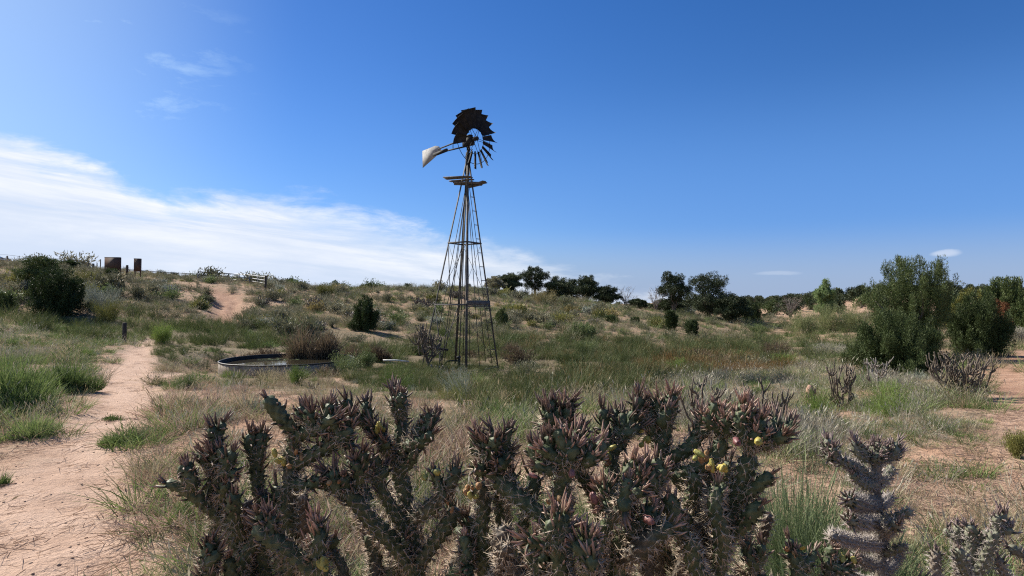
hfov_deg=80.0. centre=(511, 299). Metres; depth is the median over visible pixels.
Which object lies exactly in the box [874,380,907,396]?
shrub
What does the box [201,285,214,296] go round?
hillside bush
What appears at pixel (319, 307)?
hillside bush
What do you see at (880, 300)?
juniper tree
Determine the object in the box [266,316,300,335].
hillside bush
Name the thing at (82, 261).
hillside bush
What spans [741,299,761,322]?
juniper tree
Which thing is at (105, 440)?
grass clump
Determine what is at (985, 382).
shrub
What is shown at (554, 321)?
hillside bush
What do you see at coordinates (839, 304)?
juniper tree
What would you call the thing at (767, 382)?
bunchgrass
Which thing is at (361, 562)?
bunchgrass
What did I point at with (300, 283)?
hillside bush
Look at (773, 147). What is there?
sky
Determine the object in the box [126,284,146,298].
hillside bush
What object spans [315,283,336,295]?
shrub
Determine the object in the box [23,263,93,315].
juniper tree
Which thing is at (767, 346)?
shrub
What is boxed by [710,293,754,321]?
juniper tree
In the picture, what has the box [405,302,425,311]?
hillside bush
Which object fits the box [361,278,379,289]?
hillside bush
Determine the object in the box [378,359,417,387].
shrub
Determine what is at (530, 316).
hillside bush
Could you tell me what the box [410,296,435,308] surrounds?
hillside bush
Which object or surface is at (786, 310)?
juniper tree
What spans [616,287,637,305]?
dead tree
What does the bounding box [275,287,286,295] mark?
hillside bush
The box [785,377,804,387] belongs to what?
bunchgrass
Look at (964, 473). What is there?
grass clump
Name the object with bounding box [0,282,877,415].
rushes
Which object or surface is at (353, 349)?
reed clump
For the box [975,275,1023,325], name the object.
juniper tree
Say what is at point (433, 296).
hillside bush
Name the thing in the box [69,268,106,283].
shrub
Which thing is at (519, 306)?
hillside bush
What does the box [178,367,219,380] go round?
grass clump
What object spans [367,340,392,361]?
reed clump
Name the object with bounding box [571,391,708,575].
cholla cactus
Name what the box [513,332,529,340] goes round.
hollow bush
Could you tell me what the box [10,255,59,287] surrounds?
juniper tree
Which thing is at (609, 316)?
juniper tree
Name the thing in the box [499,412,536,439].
bunchgrass
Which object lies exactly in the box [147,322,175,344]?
shrub
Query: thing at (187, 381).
shrub
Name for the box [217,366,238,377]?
bunchgrass
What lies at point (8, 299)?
juniper tree
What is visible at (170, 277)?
ground scrub
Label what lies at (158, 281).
hillside bush
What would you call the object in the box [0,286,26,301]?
hillside bush
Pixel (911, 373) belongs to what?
bunchgrass
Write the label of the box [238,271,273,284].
hillside bush
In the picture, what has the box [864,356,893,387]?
bare cholla
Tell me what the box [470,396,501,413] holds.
bunchgrass
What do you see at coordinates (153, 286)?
hillside bush
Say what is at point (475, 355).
hollow bush
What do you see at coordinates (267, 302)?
hillside bush
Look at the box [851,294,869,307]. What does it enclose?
juniper tree
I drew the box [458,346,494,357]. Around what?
hollow bush
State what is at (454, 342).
hollow bush
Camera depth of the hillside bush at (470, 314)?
49.53 m
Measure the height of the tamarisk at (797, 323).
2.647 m
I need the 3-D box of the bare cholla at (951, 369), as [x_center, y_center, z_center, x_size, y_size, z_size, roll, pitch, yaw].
[8.085,1.409,10.956,1.064,0.980,0.904,0,0,25]
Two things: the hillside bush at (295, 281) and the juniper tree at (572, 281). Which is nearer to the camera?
the hillside bush at (295, 281)
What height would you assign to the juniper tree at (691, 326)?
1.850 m
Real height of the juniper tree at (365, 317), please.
2.804 m
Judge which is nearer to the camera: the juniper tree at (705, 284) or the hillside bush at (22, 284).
the hillside bush at (22, 284)
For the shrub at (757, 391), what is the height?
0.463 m
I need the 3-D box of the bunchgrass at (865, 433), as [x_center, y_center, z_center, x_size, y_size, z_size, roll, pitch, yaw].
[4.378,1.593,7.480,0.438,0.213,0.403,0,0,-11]
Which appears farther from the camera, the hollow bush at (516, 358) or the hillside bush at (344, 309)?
the hillside bush at (344, 309)
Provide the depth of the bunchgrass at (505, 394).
12.45 m
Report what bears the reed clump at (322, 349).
on the ground at (1010, 386)
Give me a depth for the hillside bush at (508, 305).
55.09 m
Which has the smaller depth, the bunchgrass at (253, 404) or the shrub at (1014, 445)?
the shrub at (1014, 445)
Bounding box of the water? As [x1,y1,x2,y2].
[225,357,346,364]
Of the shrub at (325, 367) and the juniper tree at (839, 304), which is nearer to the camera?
the shrub at (325, 367)
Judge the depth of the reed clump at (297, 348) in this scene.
23.59 m
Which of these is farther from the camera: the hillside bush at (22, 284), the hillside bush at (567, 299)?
the hillside bush at (567, 299)
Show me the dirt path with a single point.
(46, 563)
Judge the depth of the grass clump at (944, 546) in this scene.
4.15 m
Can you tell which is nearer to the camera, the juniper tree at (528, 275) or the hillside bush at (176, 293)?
the hillside bush at (176, 293)
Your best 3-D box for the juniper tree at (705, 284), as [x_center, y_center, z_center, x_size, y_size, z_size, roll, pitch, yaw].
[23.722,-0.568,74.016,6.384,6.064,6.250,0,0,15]
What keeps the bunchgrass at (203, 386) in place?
on the ground at (1010, 386)
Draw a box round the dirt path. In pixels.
[0,339,183,575]
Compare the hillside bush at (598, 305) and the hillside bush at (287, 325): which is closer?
the hillside bush at (287, 325)
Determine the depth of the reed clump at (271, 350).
24.87 m
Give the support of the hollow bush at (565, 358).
on the ground at (1010, 386)
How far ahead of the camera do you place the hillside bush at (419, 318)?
45.28 m
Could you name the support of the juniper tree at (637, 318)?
on the ground at (1010, 386)
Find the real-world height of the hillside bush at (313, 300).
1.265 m
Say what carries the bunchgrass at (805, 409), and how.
on the ground at (1010, 386)
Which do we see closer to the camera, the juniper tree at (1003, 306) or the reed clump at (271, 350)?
the reed clump at (271, 350)
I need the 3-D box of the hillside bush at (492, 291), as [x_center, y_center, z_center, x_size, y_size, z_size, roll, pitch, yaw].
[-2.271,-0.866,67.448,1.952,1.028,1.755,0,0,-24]
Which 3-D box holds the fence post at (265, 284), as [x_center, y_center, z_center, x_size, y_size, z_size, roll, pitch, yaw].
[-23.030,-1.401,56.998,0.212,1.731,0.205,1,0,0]
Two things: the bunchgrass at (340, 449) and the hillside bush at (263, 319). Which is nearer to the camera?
the bunchgrass at (340, 449)
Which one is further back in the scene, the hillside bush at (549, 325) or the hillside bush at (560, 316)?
the hillside bush at (560, 316)
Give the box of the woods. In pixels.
[616,280,1023,311]
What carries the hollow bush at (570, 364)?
on the ground at (1010, 386)
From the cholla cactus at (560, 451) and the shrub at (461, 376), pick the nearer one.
the cholla cactus at (560, 451)
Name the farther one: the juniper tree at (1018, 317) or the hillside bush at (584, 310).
the hillside bush at (584, 310)
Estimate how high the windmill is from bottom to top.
10.815 m
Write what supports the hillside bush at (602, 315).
on the ground at (1010, 386)
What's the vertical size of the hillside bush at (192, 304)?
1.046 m
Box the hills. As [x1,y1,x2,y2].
[612,300,866,315]
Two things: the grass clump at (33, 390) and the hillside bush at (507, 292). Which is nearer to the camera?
the grass clump at (33, 390)
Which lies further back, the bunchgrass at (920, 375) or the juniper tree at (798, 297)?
the juniper tree at (798, 297)
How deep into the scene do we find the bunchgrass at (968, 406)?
9.43 m
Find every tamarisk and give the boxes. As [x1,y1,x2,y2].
[784,309,820,334]
[807,302,848,333]
[832,301,870,332]
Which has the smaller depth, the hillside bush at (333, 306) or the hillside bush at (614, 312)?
the hillside bush at (333, 306)
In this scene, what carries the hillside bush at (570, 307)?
on the ground at (1010, 386)
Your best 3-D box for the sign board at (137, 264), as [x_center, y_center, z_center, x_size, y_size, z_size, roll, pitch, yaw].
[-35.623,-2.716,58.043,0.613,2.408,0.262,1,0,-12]
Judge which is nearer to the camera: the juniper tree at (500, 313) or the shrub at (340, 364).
the shrub at (340, 364)
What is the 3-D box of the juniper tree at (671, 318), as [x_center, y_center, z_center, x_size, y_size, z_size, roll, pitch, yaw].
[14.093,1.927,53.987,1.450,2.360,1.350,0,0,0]
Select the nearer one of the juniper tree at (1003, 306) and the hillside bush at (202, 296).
the juniper tree at (1003, 306)
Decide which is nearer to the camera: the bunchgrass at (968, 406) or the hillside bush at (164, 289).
the bunchgrass at (968, 406)
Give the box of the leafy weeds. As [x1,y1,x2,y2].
[0,315,1023,573]
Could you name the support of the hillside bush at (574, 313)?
on the ground at (1010, 386)
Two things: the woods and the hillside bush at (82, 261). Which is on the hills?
the woods
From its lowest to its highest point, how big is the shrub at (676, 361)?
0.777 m
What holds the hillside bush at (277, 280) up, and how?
on the ground at (1010, 386)
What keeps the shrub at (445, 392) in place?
on the ground at (1010, 386)
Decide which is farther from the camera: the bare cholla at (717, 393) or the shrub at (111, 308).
the shrub at (111, 308)
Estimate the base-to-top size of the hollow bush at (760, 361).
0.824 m
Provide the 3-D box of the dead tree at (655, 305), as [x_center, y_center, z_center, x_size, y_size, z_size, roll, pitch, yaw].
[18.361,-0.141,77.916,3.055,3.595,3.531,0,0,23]
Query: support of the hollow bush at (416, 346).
on the ground at (1010, 386)
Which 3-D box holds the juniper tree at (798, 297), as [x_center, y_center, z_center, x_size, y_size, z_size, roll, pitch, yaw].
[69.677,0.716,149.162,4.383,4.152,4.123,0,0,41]
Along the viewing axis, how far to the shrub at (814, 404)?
8.60 m
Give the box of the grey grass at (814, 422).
[0,266,1023,575]
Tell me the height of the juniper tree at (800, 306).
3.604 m
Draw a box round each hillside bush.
[0,265,30,283]
[0,278,33,293]
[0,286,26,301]
[16,287,29,296]
[23,252,53,262]
[55,250,99,265]
[84,277,102,291]
[86,269,131,291]
[96,282,126,296]
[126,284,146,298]
[145,281,163,293]
[150,276,167,283]
[153,286,184,299]
[159,281,179,293]
[186,297,209,308]
[193,298,204,308]
[195,265,227,277]
[195,294,212,299]
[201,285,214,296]
[201,300,212,309]
[203,274,218,282]
[205,295,216,302]
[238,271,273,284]
[246,271,266,283]
[252,297,266,306]
[254,314,272,323]
[255,296,271,304]
[257,286,282,300]
[264,308,288,317]
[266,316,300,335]
[271,277,287,283]
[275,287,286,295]
[286,297,306,306]
[287,276,308,284]
[294,281,311,289]
[295,315,329,337]
[303,299,325,311]
[304,296,325,306]
[319,329,334,339]
[321,299,350,312]
[328,319,335,327]
[334,283,348,291]
[336,306,354,315]
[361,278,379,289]
[380,318,396,329]
[382,292,391,301]
[386,309,411,321]
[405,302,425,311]
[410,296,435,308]
[413,316,425,321]
[420,292,441,302]
[425,314,448,323]
[427,302,446,313]
[432,280,448,290]
[448,291,463,297]
[460,310,474,318]
[470,296,483,300]
[478,318,497,326]
[486,287,497,295]
[496,286,512,294]
[498,301,515,310]
[501,299,534,315]
[506,308,521,318]
[509,290,524,299]
[522,311,533,320]
[526,319,537,325]
[533,310,553,322]
[541,320,555,329]
[545,318,558,326]
[551,311,579,322]
[556,295,577,305]
[559,304,581,313]
[569,309,580,318]
[579,303,591,313]
[590,305,606,314]
[590,307,613,318]
[592,302,610,310]
[605,306,622,319]
[645,315,664,327]
[682,306,695,314]
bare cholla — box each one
[408,323,444,365]
[675,376,730,423]
[742,378,793,423]
[825,363,856,407]
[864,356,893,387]
[925,350,997,393]
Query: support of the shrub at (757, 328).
on the ground at (1010, 386)
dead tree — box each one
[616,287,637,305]
[647,285,667,311]
[776,296,803,317]
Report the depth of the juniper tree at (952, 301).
43.62 m
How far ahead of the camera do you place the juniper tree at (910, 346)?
16.85 m
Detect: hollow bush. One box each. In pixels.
[340,333,370,341]
[409,343,443,354]
[448,338,464,347]
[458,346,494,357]
[460,348,486,357]
[497,344,541,363]
[498,333,520,343]
[506,359,543,371]
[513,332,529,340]
[553,352,591,363]
[561,358,581,369]
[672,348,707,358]
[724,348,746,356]
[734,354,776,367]
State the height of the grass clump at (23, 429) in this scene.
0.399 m
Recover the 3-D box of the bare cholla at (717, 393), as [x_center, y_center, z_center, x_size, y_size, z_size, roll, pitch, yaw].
[2.428,1.397,7.830,0.683,0.779,0.596,0,0,0]
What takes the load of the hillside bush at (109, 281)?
on the ground at (1010, 386)
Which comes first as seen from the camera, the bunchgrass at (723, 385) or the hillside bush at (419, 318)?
the bunchgrass at (723, 385)
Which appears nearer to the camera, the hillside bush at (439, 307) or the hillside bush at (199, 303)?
the hillside bush at (199, 303)
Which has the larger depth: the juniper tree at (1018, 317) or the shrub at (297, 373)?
the juniper tree at (1018, 317)
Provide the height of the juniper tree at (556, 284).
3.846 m
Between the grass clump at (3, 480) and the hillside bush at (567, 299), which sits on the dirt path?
the grass clump at (3, 480)
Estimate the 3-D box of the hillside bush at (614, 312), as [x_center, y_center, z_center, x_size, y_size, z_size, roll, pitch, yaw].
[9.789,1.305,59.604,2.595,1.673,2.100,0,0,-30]
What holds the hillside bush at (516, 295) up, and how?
on the ground at (1010, 386)
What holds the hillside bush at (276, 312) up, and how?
on the ground at (1010, 386)
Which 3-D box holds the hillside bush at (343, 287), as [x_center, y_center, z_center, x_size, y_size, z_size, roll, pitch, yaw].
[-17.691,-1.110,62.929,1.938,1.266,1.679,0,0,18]
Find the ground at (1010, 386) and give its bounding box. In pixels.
[0,266,1023,575]
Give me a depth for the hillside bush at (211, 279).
58.00 m
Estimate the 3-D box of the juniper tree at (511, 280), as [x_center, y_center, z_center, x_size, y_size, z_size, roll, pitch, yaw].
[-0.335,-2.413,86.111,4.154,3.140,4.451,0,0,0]
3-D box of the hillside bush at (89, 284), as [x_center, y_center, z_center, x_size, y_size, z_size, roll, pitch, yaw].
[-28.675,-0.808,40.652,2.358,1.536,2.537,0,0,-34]
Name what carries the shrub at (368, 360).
on the ground at (1010, 386)
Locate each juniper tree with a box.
[0,290,19,310]
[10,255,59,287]
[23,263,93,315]
[58,260,80,267]
[105,267,120,274]
[347,293,379,331]
[483,276,507,288]
[494,307,508,325]
[497,272,523,290]
[517,265,550,293]
[543,276,571,297]
[566,278,577,298]
[571,275,601,299]
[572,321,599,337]
[590,284,623,304]
[605,315,618,322]
[627,298,647,308]
[630,316,639,322]
[648,298,686,311]
[655,271,693,312]
[663,309,678,331]
[682,271,736,316]
[684,318,699,335]
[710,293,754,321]
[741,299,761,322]
[759,299,781,314]
[772,298,800,314]
[790,299,804,310]
[791,295,805,305]
[801,297,815,305]
[805,302,814,309]
[833,295,846,313]
[839,306,949,376]
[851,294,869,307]
[861,254,958,349]
[867,296,888,309]
[938,296,960,329]
[942,290,1016,357]
[945,286,982,324]
[949,291,961,301]
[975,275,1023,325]
[994,298,1012,322]
[1009,291,1023,332]
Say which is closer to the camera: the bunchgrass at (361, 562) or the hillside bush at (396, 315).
the bunchgrass at (361, 562)
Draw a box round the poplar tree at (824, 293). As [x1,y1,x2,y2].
[812,278,836,317]
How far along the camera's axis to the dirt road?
48.18 m
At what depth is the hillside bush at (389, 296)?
58.22 m
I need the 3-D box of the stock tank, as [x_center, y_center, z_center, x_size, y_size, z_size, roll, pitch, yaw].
[-8.039,2.611,22.004,4.606,0.984,4.596,0,0,0]
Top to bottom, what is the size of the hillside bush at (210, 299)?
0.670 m
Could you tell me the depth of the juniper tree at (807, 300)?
182.82 m
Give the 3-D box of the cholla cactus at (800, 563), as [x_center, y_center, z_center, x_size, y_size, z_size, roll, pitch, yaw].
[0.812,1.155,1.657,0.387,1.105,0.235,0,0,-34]
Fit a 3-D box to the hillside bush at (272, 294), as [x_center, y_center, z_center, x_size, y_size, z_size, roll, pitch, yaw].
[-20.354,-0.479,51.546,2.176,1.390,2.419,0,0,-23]
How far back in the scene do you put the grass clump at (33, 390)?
9.05 m
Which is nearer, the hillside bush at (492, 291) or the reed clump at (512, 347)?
the reed clump at (512, 347)
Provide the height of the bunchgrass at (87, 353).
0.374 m
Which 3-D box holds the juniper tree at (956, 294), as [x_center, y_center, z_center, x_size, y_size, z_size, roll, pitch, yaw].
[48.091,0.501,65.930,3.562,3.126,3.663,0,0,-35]
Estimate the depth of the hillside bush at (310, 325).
34.27 m
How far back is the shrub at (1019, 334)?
25.92 m
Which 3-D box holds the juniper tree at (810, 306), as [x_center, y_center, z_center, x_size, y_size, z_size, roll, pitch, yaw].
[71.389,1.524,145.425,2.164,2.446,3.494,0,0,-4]
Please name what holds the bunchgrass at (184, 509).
on the ground at (1010, 386)
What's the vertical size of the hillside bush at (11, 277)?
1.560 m
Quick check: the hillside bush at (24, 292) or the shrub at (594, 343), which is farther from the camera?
the hillside bush at (24, 292)
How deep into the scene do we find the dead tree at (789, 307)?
91.77 m
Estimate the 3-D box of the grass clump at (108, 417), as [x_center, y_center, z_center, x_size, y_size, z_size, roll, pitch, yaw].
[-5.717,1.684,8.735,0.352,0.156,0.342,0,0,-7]
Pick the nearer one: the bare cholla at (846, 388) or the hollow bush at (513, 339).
the bare cholla at (846, 388)
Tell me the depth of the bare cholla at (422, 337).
23.55 m
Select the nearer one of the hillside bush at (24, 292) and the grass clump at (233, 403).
the grass clump at (233, 403)
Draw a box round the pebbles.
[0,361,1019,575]
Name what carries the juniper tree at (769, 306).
on the ground at (1010, 386)
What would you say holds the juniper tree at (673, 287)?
on the ground at (1010, 386)
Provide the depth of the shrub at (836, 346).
29.93 m
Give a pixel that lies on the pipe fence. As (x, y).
(249, 278)
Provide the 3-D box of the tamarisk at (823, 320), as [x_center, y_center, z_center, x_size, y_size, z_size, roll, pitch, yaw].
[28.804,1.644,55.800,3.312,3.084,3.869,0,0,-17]
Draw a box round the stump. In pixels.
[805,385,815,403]
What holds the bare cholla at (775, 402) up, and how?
on the ground at (1010, 386)
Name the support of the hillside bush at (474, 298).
on the ground at (1010, 386)
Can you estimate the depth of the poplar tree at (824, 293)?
75.50 m
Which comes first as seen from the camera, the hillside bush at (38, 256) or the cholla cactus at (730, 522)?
the cholla cactus at (730, 522)
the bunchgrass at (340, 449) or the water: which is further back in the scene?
the water
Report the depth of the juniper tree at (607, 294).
83.22 m
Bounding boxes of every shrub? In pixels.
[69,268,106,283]
[81,278,122,309]
[88,299,123,321]
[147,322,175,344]
[172,373,198,389]
[282,364,309,384]
[308,364,341,377]
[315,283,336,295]
[328,347,367,374]
[356,347,377,368]
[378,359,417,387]
[432,382,469,400]
[437,364,475,398]
[530,288,559,303]
[570,339,600,352]
[664,357,691,368]
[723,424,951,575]
[744,323,767,333]
[745,384,761,398]
[759,338,795,355]
[771,352,797,361]
[788,381,843,420]
[814,341,845,355]
[858,378,922,417]
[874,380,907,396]
[942,367,1006,392]
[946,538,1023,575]
[999,428,1023,458]
[1010,326,1023,346]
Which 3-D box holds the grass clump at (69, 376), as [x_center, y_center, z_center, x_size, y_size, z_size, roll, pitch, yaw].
[-8.581,1.356,11.638,1.206,0.874,1.538,0,0,38]
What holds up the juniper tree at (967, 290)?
on the ground at (1010, 386)
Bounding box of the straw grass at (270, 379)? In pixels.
[0,257,1023,575]
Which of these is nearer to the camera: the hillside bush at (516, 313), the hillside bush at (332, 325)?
the hillside bush at (332, 325)
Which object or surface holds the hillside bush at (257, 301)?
on the ground at (1010, 386)
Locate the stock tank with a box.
[218,353,354,377]
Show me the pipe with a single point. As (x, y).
(395, 360)
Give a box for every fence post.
[122,323,126,342]
[264,275,266,289]
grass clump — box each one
[0,331,71,414]
[0,411,63,443]
[0,464,13,486]
[34,352,110,390]
[95,416,150,447]
[101,412,125,420]
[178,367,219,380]
[220,389,284,411]
[901,453,1003,493]
[916,524,952,562]
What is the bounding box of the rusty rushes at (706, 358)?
[348,328,801,402]
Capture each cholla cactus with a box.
[149,389,360,575]
[309,372,493,575]
[457,386,639,575]
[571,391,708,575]
[623,377,801,575]
[733,525,861,575]
[817,428,942,575]
[925,499,1022,575]
[991,536,1023,575]
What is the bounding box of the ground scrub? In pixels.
[0,255,1023,575]
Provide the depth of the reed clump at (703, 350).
30.88 m
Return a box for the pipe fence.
[197,271,264,282]
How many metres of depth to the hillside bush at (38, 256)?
54.40 m
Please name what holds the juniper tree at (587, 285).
on the ground at (1010, 386)
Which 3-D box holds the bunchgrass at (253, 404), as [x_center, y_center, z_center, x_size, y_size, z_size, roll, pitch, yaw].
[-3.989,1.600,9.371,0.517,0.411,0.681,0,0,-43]
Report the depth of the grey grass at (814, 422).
8.63 m
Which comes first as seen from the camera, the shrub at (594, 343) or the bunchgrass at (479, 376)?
the bunchgrass at (479, 376)
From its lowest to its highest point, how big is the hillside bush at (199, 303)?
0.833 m
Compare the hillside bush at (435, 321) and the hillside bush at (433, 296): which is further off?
the hillside bush at (433, 296)
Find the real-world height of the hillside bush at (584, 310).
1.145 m
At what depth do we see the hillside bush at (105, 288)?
42.50 m
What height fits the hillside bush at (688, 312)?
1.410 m
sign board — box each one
[104,257,120,271]
[134,258,141,276]
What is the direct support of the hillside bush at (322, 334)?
on the ground at (1010, 386)
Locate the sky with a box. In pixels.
[0,0,1023,303]
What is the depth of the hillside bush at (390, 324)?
40.86 m
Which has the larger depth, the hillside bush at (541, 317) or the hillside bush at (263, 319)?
the hillside bush at (541, 317)
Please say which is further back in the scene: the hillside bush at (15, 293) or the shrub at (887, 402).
the hillside bush at (15, 293)
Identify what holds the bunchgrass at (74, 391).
on the ground at (1010, 386)
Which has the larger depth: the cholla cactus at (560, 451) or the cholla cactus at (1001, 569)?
the cholla cactus at (1001, 569)
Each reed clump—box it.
[251,345,281,354]
[275,312,331,358]
[301,318,351,358]
[341,343,363,367]
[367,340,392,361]
[495,340,521,357]
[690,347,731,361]
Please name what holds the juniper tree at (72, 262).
on the ground at (1010, 386)
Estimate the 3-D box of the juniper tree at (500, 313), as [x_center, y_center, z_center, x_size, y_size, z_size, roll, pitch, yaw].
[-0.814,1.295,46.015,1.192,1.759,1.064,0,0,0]
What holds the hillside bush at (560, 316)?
on the ground at (1010, 386)
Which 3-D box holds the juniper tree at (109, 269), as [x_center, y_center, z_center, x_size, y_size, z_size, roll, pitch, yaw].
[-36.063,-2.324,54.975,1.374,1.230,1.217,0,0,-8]
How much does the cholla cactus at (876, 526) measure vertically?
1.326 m
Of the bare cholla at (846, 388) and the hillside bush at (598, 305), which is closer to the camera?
the bare cholla at (846, 388)
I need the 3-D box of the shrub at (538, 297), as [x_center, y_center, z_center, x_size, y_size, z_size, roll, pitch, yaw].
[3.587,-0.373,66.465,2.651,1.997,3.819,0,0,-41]
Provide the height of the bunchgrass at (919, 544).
0.337 m
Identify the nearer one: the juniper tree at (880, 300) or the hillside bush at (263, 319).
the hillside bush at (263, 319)
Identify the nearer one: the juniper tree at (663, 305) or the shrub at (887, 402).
the shrub at (887, 402)
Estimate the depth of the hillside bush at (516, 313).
50.45 m
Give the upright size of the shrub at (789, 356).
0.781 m
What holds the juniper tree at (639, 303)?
on the ground at (1010, 386)
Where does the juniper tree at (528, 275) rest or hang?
on the ground at (1010, 386)
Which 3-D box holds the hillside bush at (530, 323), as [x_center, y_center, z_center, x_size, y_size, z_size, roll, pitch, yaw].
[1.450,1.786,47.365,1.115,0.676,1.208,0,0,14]
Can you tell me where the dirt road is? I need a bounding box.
[177,284,244,322]
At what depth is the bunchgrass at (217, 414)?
8.12 m
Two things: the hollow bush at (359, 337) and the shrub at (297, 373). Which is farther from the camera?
the hollow bush at (359, 337)
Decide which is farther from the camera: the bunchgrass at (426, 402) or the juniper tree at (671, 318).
the juniper tree at (671, 318)
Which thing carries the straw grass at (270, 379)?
on the ground at (1010, 386)
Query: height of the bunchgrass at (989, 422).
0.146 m
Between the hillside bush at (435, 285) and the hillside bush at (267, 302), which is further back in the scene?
the hillside bush at (435, 285)
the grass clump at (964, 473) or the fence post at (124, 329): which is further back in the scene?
the fence post at (124, 329)
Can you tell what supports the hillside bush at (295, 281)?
on the ground at (1010, 386)
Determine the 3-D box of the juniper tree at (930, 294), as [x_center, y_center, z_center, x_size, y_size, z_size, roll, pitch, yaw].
[13.011,0.399,19.945,2.763,3.848,2.654,0,0,0]
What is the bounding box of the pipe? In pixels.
[383,359,408,361]
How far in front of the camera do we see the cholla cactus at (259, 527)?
1.46 m
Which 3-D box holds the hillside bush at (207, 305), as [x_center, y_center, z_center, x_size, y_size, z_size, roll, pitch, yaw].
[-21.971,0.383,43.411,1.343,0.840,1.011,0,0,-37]
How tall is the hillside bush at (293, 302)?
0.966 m
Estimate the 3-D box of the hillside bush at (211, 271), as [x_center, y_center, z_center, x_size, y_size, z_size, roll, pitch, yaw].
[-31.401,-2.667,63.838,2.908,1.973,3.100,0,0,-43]
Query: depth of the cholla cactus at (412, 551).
1.54 m
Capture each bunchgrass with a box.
[61,380,86,394]
[78,347,98,355]
[148,472,239,520]
[193,381,218,389]
[200,403,241,423]
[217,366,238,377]
[239,393,263,413]
[281,410,374,454]
[342,552,387,574]
[417,396,435,405]
[469,369,488,384]
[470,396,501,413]
[495,386,515,401]
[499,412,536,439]
[713,380,736,389]
[751,377,776,390]
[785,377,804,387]
[791,401,841,419]
[859,425,883,438]
[891,517,952,563]
[895,370,926,377]
[906,369,929,379]
[950,394,998,410]
[973,417,1000,423]
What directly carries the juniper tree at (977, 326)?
on the ground at (1010, 386)
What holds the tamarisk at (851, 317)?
on the ground at (1010, 386)
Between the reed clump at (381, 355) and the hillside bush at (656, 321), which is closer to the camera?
the reed clump at (381, 355)
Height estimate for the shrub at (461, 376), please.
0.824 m
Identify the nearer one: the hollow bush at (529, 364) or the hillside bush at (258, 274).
the hollow bush at (529, 364)
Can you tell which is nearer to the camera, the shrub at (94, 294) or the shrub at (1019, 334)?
the shrub at (1019, 334)
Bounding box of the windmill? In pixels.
[422,107,498,370]
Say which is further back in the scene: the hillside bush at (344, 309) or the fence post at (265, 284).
the fence post at (265, 284)
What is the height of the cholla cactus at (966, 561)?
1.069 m
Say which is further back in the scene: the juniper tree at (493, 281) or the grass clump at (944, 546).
the juniper tree at (493, 281)
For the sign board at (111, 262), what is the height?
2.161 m
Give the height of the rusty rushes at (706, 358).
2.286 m
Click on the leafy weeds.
(266, 345)
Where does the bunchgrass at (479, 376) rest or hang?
on the ground at (1010, 386)
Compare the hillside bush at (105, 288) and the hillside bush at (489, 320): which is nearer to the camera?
the hillside bush at (105, 288)
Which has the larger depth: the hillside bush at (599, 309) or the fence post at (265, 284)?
the hillside bush at (599, 309)
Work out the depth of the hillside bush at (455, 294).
60.94 m

